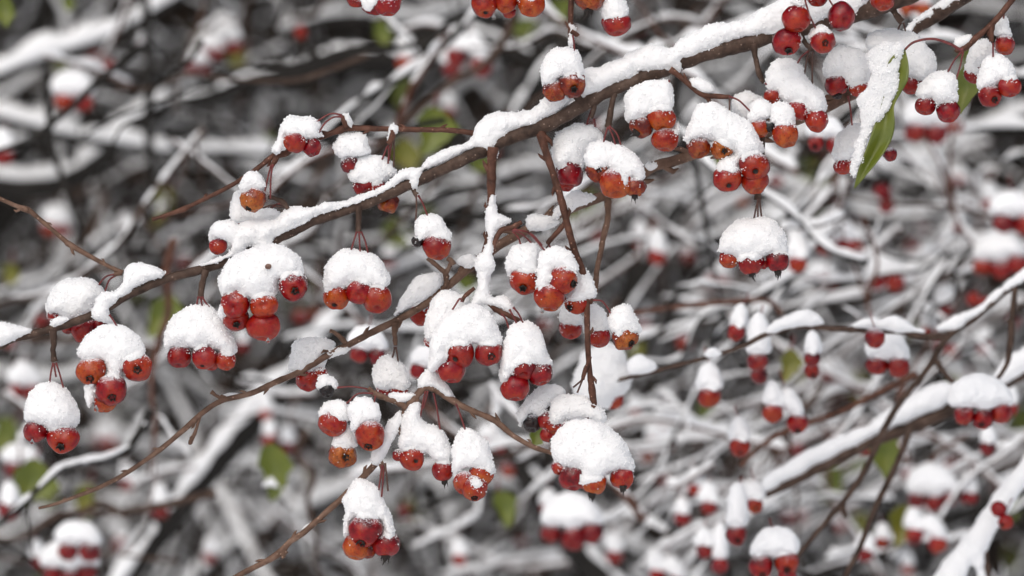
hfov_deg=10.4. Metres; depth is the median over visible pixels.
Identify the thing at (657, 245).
crabapple
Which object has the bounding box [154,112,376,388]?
twig
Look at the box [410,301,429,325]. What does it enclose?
crabapple
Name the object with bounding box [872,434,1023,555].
twig
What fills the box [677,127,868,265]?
twig
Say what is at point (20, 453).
crabapple cluster
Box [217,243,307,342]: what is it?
crabapple cluster
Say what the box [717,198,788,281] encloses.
crabapple cluster
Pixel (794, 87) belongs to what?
crabapple cluster
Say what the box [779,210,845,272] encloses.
crabapple
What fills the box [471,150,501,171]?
leaf
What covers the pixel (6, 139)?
crabapple
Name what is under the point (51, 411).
crabapple cluster
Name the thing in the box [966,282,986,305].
crabapple cluster
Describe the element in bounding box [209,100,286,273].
twig
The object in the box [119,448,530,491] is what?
twig
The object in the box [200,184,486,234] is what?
twig
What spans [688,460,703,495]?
crabapple
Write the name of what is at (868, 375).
twig
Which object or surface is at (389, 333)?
twig
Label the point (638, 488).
twig
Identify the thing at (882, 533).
crabapple
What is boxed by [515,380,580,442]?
crabapple cluster
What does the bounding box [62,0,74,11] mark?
leaf
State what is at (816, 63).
twig
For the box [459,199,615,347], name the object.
twig
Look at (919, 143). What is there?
twig
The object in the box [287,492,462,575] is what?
twig
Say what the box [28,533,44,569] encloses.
crabapple
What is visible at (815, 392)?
twig
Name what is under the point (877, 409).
twig
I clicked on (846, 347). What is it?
twig
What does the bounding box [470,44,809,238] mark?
twig
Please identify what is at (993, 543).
crabapple tree
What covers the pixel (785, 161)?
twig
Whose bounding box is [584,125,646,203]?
crabapple cluster
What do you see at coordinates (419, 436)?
crabapple cluster
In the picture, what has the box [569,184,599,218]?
leaf
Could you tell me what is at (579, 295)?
crabapple
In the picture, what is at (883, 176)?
twig
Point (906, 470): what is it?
crabapple
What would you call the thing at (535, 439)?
leaf
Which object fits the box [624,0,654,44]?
twig
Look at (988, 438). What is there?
crabapple
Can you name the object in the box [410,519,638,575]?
twig
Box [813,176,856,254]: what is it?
crabapple cluster
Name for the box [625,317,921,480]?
twig
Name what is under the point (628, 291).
twig
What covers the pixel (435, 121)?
twig
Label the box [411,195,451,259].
crabapple cluster
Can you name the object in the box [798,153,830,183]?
leaf
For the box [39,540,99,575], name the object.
crabapple cluster
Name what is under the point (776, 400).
crabapple cluster
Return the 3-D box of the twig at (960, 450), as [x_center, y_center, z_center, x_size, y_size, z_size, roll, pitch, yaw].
[0.183,0.057,3.190,0.198,0.119,0.010,0,0,0]
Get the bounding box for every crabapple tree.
[0,0,999,575]
[0,0,1023,575]
[0,0,1023,575]
[0,0,1023,575]
[0,0,1023,575]
[0,0,1023,575]
[0,0,1023,575]
[0,0,1023,575]
[0,0,1023,575]
[0,24,1023,575]
[5,118,1023,573]
[5,232,305,575]
[477,13,1023,575]
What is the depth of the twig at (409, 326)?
3.23 m
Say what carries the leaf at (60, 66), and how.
attached to the branch at (82, 39)
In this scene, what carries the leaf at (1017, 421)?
attached to the crabapple tree at (506, 484)
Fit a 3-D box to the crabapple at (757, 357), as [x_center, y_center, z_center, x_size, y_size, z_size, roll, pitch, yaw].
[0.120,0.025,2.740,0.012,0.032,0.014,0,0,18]
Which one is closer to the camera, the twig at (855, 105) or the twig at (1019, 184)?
the twig at (855, 105)
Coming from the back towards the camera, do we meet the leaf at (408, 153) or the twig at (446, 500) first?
the leaf at (408, 153)
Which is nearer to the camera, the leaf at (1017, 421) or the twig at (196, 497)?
the twig at (196, 497)
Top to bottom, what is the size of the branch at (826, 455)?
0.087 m
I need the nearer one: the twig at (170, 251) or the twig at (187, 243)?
the twig at (170, 251)
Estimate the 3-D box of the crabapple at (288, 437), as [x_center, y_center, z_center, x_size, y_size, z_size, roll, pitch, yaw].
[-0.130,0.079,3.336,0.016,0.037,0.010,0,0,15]
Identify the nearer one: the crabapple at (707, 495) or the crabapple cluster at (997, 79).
the crabapple cluster at (997, 79)
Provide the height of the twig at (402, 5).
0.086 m
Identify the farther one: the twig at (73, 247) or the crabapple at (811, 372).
the crabapple at (811, 372)
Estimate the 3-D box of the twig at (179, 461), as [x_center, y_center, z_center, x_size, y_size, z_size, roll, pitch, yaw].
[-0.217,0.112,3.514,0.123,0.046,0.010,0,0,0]
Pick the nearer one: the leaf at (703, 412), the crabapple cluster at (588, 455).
the crabapple cluster at (588, 455)
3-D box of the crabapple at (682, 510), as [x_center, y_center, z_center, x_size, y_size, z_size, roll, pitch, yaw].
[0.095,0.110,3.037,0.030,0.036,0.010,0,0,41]
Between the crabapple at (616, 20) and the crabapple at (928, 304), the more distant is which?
the crabapple at (928, 304)
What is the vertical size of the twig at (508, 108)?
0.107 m
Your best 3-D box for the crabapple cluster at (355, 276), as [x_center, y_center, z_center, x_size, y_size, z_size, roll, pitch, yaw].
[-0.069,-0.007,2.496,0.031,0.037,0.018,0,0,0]
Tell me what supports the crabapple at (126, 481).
attached to the branch at (227, 446)
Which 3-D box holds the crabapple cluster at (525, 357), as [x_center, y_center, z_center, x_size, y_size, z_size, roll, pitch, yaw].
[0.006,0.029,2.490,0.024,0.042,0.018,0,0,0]
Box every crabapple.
[0,120,14,165]
[0,471,20,520]
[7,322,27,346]
[26,276,82,326]
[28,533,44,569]
[87,49,100,57]
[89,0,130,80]
[102,450,165,549]
[118,206,128,232]
[120,410,145,490]
[130,460,195,517]
[137,31,142,45]
[152,209,214,265]
[202,531,217,563]
[208,222,235,254]
[224,405,318,444]
[235,308,250,351]
[237,372,316,419]
[238,164,273,212]
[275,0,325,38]
[280,396,300,451]
[293,301,306,322]
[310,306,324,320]
[315,373,367,397]
[318,392,372,436]
[328,423,357,468]
[332,131,389,172]
[347,395,384,450]
[382,243,397,266]
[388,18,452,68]
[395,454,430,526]
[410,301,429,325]
[411,499,481,565]
[439,29,460,76]
[442,88,455,115]
[500,458,513,477]
[500,506,532,543]
[504,229,540,294]
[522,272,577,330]
[529,472,556,511]
[546,244,596,314]
[557,306,582,339]
[574,0,604,19]
[582,303,609,347]
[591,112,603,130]
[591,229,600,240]
[593,299,641,349]
[599,0,630,36]
[601,506,669,563]
[612,187,681,246]
[627,387,640,413]
[630,196,695,264]
[632,397,677,462]
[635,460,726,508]
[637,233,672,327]
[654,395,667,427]
[666,460,714,525]
[676,333,693,349]
[680,217,694,261]
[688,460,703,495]
[691,285,704,300]
[692,513,713,558]
[695,347,723,407]
[696,474,718,514]
[711,522,728,573]
[725,476,749,545]
[727,293,748,340]
[727,406,750,456]
[731,90,763,118]
[734,187,748,205]
[745,305,771,371]
[745,468,765,513]
[750,418,766,471]
[751,369,767,383]
[769,113,840,186]
[770,200,807,238]
[778,572,796,575]
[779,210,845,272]
[790,433,803,454]
[804,330,822,366]
[804,365,819,378]
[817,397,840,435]
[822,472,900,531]
[854,213,864,250]
[854,532,874,561]
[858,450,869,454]
[864,311,884,348]
[870,0,894,11]
[875,515,890,548]
[883,146,896,161]
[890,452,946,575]
[901,460,911,477]
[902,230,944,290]
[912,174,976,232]
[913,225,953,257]
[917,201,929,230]
[921,299,934,332]
[933,280,955,317]
[943,138,991,184]
[946,89,978,133]
[961,461,977,504]
[963,38,994,83]
[966,291,1011,352]
[979,427,997,455]
[981,170,997,211]
[994,14,1014,54]
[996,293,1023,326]
[1009,386,1018,416]
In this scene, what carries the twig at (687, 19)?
on the twig at (580, 236)
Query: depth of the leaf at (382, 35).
3.30 m
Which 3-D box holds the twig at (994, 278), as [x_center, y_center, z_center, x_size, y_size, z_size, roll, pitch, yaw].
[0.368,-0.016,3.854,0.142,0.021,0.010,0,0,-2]
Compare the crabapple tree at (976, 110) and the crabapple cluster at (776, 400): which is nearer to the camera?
the crabapple cluster at (776, 400)
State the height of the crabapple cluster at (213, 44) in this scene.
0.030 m
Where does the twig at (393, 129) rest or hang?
attached to the branch at (646, 62)
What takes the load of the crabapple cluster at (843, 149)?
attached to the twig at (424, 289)
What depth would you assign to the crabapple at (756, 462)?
3.71 m
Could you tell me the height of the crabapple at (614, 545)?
0.033 m
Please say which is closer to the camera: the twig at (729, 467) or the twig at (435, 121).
the twig at (435, 121)
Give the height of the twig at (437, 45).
0.139 m
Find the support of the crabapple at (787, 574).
on the crabapple cluster at (781, 545)
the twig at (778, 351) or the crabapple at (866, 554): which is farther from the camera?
the twig at (778, 351)
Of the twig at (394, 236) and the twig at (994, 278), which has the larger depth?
the twig at (994, 278)
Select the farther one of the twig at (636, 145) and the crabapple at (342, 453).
the twig at (636, 145)
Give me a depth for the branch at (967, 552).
2.77 m
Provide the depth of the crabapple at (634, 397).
3.41 m
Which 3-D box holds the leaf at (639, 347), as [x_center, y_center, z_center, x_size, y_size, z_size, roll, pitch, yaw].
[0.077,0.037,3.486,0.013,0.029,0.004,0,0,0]
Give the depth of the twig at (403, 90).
3.88 m
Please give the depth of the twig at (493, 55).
3.14 m
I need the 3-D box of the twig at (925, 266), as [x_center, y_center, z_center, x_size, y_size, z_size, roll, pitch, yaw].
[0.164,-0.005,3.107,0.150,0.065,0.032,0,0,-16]
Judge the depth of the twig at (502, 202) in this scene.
3.58 m
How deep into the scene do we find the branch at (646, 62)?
2.50 m
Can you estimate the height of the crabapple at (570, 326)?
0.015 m
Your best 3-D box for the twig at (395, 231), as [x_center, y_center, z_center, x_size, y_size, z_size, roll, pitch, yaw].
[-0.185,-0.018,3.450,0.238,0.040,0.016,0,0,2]
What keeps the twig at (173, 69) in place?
attached to the crabapple tree at (224, 486)
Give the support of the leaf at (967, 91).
attached to the branch at (941, 10)
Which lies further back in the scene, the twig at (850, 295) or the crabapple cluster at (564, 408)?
the twig at (850, 295)
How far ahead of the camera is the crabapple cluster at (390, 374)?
2.51 m
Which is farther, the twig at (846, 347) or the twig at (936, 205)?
the twig at (846, 347)
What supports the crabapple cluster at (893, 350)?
attached to the twig at (639, 365)
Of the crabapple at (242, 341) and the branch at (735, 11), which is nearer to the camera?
the crabapple at (242, 341)
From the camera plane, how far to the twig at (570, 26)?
2.49 m
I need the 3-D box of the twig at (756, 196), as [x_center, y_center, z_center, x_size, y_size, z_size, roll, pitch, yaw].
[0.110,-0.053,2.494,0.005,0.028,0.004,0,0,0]
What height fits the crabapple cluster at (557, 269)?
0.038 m
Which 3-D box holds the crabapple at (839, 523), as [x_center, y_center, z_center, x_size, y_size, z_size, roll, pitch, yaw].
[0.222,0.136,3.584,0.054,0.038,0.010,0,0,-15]
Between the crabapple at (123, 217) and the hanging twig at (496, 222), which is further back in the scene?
the crabapple at (123, 217)
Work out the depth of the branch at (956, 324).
2.76 m
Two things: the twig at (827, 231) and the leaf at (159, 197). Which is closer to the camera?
the twig at (827, 231)
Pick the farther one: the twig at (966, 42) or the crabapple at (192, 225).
the crabapple at (192, 225)
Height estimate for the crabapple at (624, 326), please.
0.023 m
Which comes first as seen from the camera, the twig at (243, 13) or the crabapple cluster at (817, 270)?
the crabapple cluster at (817, 270)
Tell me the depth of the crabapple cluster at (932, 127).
3.10 m
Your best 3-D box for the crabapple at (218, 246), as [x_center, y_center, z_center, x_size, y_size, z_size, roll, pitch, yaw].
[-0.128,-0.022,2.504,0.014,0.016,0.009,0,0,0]
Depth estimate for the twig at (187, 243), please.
3.31 m
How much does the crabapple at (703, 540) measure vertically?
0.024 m
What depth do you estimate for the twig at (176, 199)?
3.92 m
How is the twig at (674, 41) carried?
on the twig at (936, 32)
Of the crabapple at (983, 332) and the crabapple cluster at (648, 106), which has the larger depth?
the crabapple at (983, 332)
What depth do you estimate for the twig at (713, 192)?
3.57 m
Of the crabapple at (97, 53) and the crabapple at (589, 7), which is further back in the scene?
the crabapple at (97, 53)
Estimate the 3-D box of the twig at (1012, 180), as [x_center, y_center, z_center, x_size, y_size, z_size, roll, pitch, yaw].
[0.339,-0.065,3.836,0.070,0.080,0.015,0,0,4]
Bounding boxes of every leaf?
[0,0,14,27]
[0,409,23,450]
[2,250,19,285]
[13,445,58,504]
[39,464,61,505]
[52,28,72,72]
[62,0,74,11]
[74,469,93,519]
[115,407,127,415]
[128,252,141,301]
[147,282,182,338]
[152,175,176,227]
[188,16,205,48]
[227,39,248,67]
[258,429,293,501]
[263,119,283,159]
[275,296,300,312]
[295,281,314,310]
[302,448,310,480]
[374,18,391,45]
[382,216,410,246]
[390,78,409,108]
[390,124,421,167]
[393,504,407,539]
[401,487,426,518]
[408,200,431,215]
[416,93,458,154]
[457,273,476,296]
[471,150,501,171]
[493,477,516,528]
[513,17,536,38]
[529,428,542,445]
[549,0,567,24]
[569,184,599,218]
[582,202,603,218]
[627,324,644,357]
[696,404,715,421]
[781,335,803,381]
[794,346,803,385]
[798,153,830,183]
[820,459,848,502]
[847,458,866,478]
[849,38,963,187]
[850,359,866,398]
[851,507,868,532]
[869,439,898,479]
[888,494,916,546]
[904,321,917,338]
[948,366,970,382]
[956,66,977,113]
[958,31,969,65]
[991,485,1020,519]
[1003,536,1019,572]
[1009,406,1023,430]
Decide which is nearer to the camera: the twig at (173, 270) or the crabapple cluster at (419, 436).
the crabapple cluster at (419, 436)
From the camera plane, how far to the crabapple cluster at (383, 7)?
2.48 m
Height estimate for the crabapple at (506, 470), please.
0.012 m
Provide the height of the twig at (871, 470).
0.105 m
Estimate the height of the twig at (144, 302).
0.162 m
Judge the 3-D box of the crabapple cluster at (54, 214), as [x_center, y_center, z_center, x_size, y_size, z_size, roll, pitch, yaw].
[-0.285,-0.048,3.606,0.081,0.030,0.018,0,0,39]
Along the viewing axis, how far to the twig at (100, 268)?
3.27 m
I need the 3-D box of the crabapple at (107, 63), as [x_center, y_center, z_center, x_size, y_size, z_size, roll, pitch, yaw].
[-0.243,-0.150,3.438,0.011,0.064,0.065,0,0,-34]
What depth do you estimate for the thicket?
10.22 m
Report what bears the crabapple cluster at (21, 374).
hanging from the twig at (100, 268)
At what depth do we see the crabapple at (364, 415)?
2.48 m
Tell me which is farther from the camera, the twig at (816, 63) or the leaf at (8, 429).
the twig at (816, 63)
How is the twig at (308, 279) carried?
attached to the crabapple tree at (506, 484)
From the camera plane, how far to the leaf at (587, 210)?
4.08 m
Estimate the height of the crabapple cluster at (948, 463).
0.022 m
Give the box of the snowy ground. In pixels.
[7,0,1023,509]
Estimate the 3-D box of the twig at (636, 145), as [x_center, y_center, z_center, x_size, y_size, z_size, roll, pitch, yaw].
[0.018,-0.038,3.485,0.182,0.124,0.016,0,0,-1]
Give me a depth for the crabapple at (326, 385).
2.49 m
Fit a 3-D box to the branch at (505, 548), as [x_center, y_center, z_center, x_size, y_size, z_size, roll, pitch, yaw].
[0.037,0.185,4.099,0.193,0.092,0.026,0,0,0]
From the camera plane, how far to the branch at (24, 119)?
3.60 m
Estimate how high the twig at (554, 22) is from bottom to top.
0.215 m
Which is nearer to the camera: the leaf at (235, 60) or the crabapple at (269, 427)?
the crabapple at (269, 427)
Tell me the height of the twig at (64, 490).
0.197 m
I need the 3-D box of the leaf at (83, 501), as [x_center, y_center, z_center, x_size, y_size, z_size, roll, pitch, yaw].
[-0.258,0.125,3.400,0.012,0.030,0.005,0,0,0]
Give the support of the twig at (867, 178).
on the twig at (713, 235)
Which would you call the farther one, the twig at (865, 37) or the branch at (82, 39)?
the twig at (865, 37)
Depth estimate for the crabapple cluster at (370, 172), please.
2.50 m
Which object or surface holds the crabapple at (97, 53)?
attached to the crabapple tree at (224, 486)
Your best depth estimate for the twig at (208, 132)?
3.87 m
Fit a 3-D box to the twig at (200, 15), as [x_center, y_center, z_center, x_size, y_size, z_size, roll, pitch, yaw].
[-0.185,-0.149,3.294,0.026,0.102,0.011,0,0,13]
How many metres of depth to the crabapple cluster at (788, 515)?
3.85 m
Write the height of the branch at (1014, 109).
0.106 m
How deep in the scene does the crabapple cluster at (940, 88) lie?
2.49 m
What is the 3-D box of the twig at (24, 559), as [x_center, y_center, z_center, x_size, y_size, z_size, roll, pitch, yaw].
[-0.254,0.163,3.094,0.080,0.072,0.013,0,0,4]
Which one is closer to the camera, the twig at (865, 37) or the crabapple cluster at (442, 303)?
the crabapple cluster at (442, 303)
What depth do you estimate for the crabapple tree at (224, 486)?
4.09 m
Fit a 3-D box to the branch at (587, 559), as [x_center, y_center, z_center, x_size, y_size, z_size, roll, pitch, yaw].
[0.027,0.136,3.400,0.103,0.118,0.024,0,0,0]
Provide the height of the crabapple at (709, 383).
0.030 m
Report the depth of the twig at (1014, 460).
3.86 m
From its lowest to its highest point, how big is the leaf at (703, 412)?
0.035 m
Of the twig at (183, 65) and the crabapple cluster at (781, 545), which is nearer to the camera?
the crabapple cluster at (781, 545)
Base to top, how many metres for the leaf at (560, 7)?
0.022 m
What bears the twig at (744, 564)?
attached to the crabapple tree at (938, 216)
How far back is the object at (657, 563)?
3.10 m
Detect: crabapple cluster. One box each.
[0,389,41,475]
[7,356,39,397]
[23,362,79,453]
[24,189,104,236]
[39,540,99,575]
[42,49,132,112]
[45,273,116,343]
[54,501,126,561]
[75,314,152,412]
[90,384,132,447]
[163,296,237,370]
[186,48,209,73]
[187,11,236,59]
[212,21,241,53]
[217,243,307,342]
[229,190,284,223]
[271,113,341,156]
[288,336,335,391]
[322,231,391,313]
[341,463,399,565]
[347,0,402,15]
[347,140,399,217]
[347,314,387,363]
[371,346,410,394]
[392,391,452,488]
[410,345,437,378]
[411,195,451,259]
[423,289,469,346]
[427,298,502,382]
[446,24,492,77]
[450,404,495,500]
[471,0,544,19]
[478,390,505,453]
[498,307,552,400]
[513,228,578,313]
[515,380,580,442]
[539,35,585,101]
[540,490,603,550]
[545,380,606,433]
[550,110,603,191]
[550,418,635,502]
[570,342,632,409]
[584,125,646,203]
[623,78,680,151]
[645,422,673,450]
[683,98,769,194]
[704,253,732,287]
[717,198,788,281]
[729,95,797,147]
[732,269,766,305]
[749,518,799,575]
[762,369,808,434]
[763,50,828,132]
[772,0,854,55]
[781,475,822,523]
[805,113,843,152]
[805,253,835,288]
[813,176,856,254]
[822,44,870,124]
[822,355,844,382]
[831,123,869,174]
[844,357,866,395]
[864,224,904,291]
[864,334,909,377]
[865,22,936,94]
[874,183,895,212]
[893,222,919,250]
[899,0,931,15]
[902,98,947,144]
[903,501,946,553]
[905,433,968,511]
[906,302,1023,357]
[915,51,964,122]
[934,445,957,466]
[947,373,1013,429]
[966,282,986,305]
[972,229,1023,278]
[976,43,1021,106]
[989,175,1023,235]
[990,498,1012,529]
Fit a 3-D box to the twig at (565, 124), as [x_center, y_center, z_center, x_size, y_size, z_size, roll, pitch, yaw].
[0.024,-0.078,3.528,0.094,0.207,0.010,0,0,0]
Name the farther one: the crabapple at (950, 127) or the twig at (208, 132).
the twig at (208, 132)
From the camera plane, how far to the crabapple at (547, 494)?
3.10 m
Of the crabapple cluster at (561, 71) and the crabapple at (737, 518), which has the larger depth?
the crabapple at (737, 518)
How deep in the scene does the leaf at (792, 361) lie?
2.95 m
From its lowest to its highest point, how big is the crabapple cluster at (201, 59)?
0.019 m
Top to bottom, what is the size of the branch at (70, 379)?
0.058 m
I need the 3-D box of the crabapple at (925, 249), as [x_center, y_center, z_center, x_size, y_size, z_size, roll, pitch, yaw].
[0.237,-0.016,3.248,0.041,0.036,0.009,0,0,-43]
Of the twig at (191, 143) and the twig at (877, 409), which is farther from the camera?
the twig at (877, 409)
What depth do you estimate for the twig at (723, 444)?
3.16 m
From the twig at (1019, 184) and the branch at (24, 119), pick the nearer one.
the twig at (1019, 184)
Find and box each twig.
[0,40,152,152]
[0,136,48,273]
[0,185,86,282]
[0,192,108,390]
[0,197,123,275]
[0,199,171,363]
[0,237,208,485]
[0,264,119,304]
[0,349,40,533]
[0,408,154,564]
[0,474,175,489]
[0,488,216,542]
[0,542,42,575]
[0,552,180,563]
[3,59,221,288]
[8,127,206,366]
[13,127,236,152]
[14,226,403,291]
[26,336,162,354]
[28,250,417,306]
[38,89,856,508]
[41,61,107,370]
[43,403,81,569]
[49,451,72,543]
[65,432,261,504]
[70,10,464,145]
[73,0,139,162]
[84,406,95,486]
[92,68,237,82]
[98,39,204,166]
[103,268,223,288]
[113,232,208,291]
[113,237,190,556]
[114,53,368,89]
[114,160,183,206]
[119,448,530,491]
[126,194,332,390]
[151,35,446,288]
[152,113,473,220]
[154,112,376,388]
[163,331,398,364]
[167,120,403,139]
[167,421,350,464]
[172,138,491,451]
[174,0,206,120]
[195,156,330,456]
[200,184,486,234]
[206,481,385,575]
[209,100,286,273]
[214,9,477,258]
[217,368,377,403]
[229,99,580,249]
[230,0,250,172]
[231,230,414,245]
[233,368,551,575]
[237,0,289,41]
[238,208,280,337]
[243,393,349,569]
[268,183,512,225]
[279,6,519,212]
[281,228,592,396]
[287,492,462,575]
[293,428,323,575]
[294,70,431,187]
[299,257,324,399]
[304,109,686,168]
[320,245,417,290]
[321,117,445,149]
[327,324,507,362]
[334,373,499,393]
[336,0,445,38]
[345,387,788,476]
[351,0,403,38]
[353,313,431,547]
[357,231,539,465]
[362,93,543,250]
[388,340,567,415]
[397,175,591,411]
[397,469,776,515]
[399,127,686,293]
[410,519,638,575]
[429,453,632,563]
[440,414,868,575]
[441,217,656,431]
[442,20,556,198]
[442,105,511,276]
[442,165,689,287]
[451,224,692,317]
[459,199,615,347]
[462,0,533,212]
[462,147,522,321]
[463,448,549,575]
[466,229,725,342]
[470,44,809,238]
[471,12,706,67]
[473,437,647,560]
[477,124,628,223]
[484,296,619,412]
[488,382,647,521]
[492,83,753,313]
[495,34,609,264]
[501,152,680,404]
[515,314,921,508]
[536,131,596,418]
[542,12,893,186]
[544,0,799,175]
[552,87,848,373]
[564,0,579,47]
[570,0,777,103]
[596,3,723,144]
[603,218,846,554]
[607,297,783,316]
[611,478,894,574]
[617,309,947,381]
[619,276,774,440]
[620,0,762,210]
[621,0,704,205]
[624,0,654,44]
[625,253,975,547]
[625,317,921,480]
[630,438,748,569]
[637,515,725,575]
[638,155,878,183]
[638,258,1008,342]
[644,255,718,356]
[647,16,908,160]
[649,269,806,450]
[661,285,1003,487]
[665,455,737,575]
[668,67,728,102]
[672,75,744,370]
[675,167,806,398]
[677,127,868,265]
[681,217,874,474]
[682,382,824,569]
[684,0,774,10]
[684,292,921,345]
[685,110,836,208]
[688,230,945,338]
[693,253,999,575]
[696,240,809,308]
[701,330,794,465]
[719,283,858,360]
[726,557,832,575]
[736,141,921,481]
[739,371,917,467]
[744,423,1023,532]
[754,137,764,199]
[766,4,843,107]
[766,347,977,438]
[778,14,910,224]
[781,381,883,575]
[791,408,989,530]
[794,104,899,290]
[799,306,901,383]
[805,31,995,261]
[811,314,894,568]
[815,14,883,85]
[822,229,940,384]
[825,435,1023,560]
[839,195,1023,237]
[841,211,970,464]
[841,421,1023,485]
[843,426,913,575]
[845,9,1023,78]
[854,393,1004,575]
[854,397,890,530]
[864,306,1023,406]
[865,169,998,425]
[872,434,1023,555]
[877,141,1023,248]
[887,419,945,575]
[892,115,1023,161]
[907,247,973,374]
[921,456,1019,553]
[933,529,1023,575]
[954,0,1015,52]
[957,178,1023,225]
[964,274,1015,279]
[975,160,1023,175]
[996,288,1017,379]
[1005,172,1023,190]
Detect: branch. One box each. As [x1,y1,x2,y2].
[0,0,183,83]
[0,0,918,361]
[0,88,174,199]
[0,100,302,159]
[0,337,164,389]
[0,480,171,555]
[110,301,360,575]
[140,0,155,223]
[176,20,537,108]
[184,452,427,575]
[275,0,558,39]
[450,486,694,575]
[471,2,597,179]
[475,418,632,575]
[566,197,682,392]
[625,99,859,224]
[679,0,814,84]
[690,100,1023,257]
[761,346,1023,499]
[796,268,1023,557]
[876,232,1023,301]
[903,0,971,33]
[934,456,1023,575]
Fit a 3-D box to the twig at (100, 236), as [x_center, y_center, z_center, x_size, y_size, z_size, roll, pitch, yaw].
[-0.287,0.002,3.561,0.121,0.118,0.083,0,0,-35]
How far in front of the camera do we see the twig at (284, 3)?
3.20 m
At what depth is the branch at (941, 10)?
2.56 m
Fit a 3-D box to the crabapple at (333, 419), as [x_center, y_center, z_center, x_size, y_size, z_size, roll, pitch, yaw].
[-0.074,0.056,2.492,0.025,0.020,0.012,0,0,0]
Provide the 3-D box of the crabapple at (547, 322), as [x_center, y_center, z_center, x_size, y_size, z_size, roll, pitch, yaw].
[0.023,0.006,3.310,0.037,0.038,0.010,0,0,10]
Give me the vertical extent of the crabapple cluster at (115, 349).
0.044 m
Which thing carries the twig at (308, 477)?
attached to the crabapple tree at (224, 486)
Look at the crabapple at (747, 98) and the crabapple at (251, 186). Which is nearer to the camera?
the crabapple at (251, 186)
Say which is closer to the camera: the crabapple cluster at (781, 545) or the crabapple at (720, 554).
the crabapple cluster at (781, 545)
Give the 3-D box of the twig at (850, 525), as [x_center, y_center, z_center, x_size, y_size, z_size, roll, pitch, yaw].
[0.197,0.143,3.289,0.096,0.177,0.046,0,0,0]
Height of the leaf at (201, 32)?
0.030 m
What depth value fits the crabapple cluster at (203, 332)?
2.49 m
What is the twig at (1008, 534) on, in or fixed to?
attached to the crabapple tree at (948, 520)
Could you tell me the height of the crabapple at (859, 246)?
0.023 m
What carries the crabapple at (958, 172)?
attached to the crabapple tree at (938, 216)
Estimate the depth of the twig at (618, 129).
3.94 m
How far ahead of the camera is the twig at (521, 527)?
3.44 m
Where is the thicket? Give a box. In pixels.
[0,0,1023,575]
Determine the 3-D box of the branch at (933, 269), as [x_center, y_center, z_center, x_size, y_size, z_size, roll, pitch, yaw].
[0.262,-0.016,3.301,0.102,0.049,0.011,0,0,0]
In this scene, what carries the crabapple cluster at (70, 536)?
attached to the twig at (170, 251)
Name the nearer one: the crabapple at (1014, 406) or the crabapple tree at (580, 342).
the crabapple at (1014, 406)
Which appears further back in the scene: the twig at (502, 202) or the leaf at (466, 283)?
the twig at (502, 202)
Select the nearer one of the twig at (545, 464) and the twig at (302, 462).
the twig at (302, 462)
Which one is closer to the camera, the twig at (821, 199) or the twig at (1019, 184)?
the twig at (821, 199)
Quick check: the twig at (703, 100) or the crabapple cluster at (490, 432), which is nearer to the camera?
the crabapple cluster at (490, 432)
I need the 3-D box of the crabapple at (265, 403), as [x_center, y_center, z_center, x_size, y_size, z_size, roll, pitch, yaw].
[-0.138,0.064,3.310,0.046,0.028,0.010,0,0,0]
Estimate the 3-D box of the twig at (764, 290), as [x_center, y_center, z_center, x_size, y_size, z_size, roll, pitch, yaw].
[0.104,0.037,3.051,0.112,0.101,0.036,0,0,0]
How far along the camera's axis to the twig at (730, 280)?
3.52 m
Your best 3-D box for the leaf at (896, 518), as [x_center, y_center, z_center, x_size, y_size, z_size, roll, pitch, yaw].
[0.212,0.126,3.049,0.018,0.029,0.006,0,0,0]
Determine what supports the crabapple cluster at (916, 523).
attached to the twig at (1007, 446)
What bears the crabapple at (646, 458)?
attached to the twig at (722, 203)
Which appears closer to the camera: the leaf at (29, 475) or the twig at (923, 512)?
the leaf at (29, 475)
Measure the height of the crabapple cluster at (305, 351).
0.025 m
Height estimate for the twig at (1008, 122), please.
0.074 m
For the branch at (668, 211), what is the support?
attached to the crabapple tree at (948, 520)
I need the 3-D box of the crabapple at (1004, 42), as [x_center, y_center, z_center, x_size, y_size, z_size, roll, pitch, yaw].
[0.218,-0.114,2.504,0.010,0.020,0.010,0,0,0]
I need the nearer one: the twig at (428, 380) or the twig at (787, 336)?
the twig at (428, 380)
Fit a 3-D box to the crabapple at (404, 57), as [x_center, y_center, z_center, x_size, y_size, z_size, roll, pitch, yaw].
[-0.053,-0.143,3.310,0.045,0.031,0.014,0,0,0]

